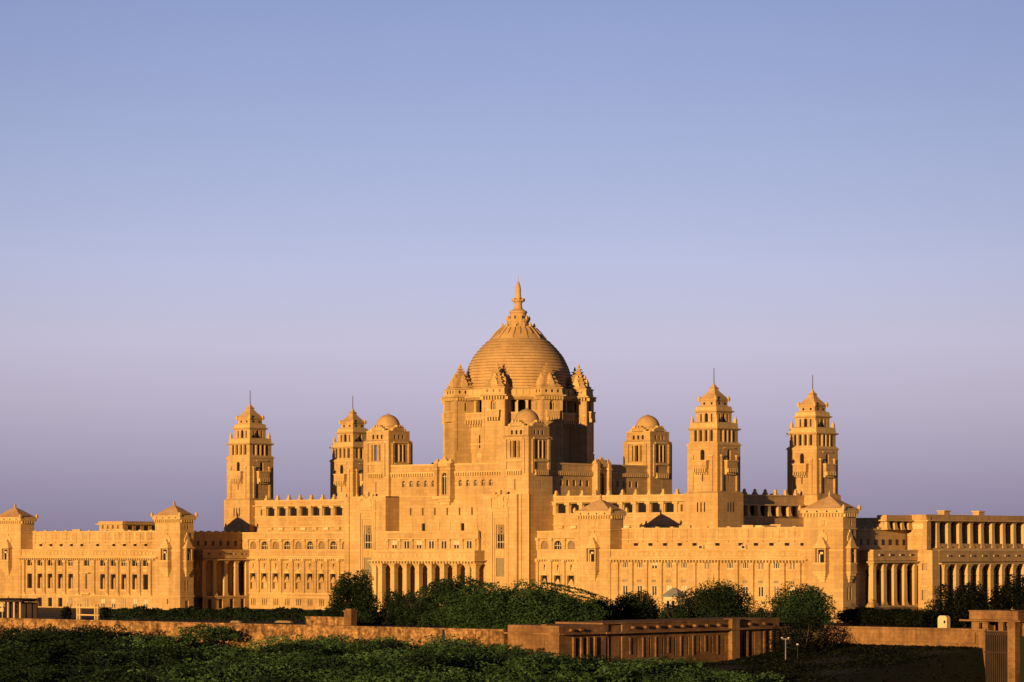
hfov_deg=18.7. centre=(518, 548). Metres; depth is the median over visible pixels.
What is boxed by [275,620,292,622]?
stone slab
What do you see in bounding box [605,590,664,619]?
shrub
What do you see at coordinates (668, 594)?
hut
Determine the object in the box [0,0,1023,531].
sky
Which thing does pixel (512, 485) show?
palace
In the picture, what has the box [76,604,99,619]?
railing
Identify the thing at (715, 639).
annex
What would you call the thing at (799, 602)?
broadleaf tree
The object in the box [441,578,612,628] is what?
thorn tree
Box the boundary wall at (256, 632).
[0,618,507,657]
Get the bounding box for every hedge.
[99,605,334,621]
[836,607,941,627]
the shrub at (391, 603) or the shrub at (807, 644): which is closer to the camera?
the shrub at (807, 644)
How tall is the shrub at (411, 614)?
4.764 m
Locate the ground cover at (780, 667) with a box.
[663,643,978,681]
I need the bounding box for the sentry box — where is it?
[938,616,949,627]
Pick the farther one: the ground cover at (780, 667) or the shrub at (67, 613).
the shrub at (67, 613)
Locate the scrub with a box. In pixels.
[0,623,787,681]
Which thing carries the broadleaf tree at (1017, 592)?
on the ground at (948, 669)
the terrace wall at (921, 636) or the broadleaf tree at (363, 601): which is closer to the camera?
the terrace wall at (921, 636)
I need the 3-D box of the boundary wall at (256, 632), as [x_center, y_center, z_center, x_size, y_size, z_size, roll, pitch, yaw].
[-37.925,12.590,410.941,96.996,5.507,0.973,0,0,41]
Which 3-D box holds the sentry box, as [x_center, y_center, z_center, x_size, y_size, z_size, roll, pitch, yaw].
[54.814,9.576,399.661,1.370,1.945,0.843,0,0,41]
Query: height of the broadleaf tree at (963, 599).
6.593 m
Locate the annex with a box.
[504,617,789,664]
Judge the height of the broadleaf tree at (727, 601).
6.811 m
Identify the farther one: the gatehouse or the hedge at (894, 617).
the hedge at (894, 617)
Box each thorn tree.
[406,574,501,626]
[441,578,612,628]
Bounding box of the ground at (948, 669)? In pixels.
[0,607,1023,681]
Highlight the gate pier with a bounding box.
[343,609,357,625]
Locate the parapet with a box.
[305,616,343,624]
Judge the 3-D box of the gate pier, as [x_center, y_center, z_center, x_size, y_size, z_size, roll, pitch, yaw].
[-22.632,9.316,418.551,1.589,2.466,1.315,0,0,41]
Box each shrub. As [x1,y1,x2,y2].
[60,603,71,618]
[377,588,414,623]
[389,592,439,625]
[583,595,622,619]
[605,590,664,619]
[657,604,689,618]
[746,608,773,617]
[760,608,837,654]
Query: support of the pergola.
on the ground at (948, 669)
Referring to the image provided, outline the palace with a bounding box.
[0,279,1023,622]
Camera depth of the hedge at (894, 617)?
418.87 m
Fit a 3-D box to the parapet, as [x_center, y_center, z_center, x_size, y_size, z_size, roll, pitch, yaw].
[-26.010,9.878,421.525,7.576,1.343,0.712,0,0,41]
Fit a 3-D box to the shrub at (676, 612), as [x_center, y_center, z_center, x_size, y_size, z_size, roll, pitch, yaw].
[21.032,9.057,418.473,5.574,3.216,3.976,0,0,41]
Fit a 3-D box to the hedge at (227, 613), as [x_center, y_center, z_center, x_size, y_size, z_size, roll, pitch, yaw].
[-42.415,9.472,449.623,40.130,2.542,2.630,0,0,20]
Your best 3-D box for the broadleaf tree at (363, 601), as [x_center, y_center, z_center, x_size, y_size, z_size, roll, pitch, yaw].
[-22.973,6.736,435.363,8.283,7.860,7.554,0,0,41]
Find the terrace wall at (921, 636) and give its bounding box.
[824,625,986,664]
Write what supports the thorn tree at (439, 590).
on the ground at (948, 669)
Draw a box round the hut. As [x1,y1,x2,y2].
[661,588,685,618]
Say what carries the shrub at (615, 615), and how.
on the ground at (948, 669)
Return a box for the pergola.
[0,598,40,617]
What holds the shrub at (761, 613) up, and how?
on the ground at (948, 669)
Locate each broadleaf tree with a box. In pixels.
[322,569,381,623]
[670,577,759,617]
[760,581,838,627]
[924,580,1007,626]
[988,574,1023,626]
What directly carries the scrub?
on the ground at (948, 669)
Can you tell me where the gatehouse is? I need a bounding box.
[959,610,1023,681]
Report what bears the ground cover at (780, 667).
on the ground at (948, 669)
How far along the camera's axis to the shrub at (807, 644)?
382.90 m

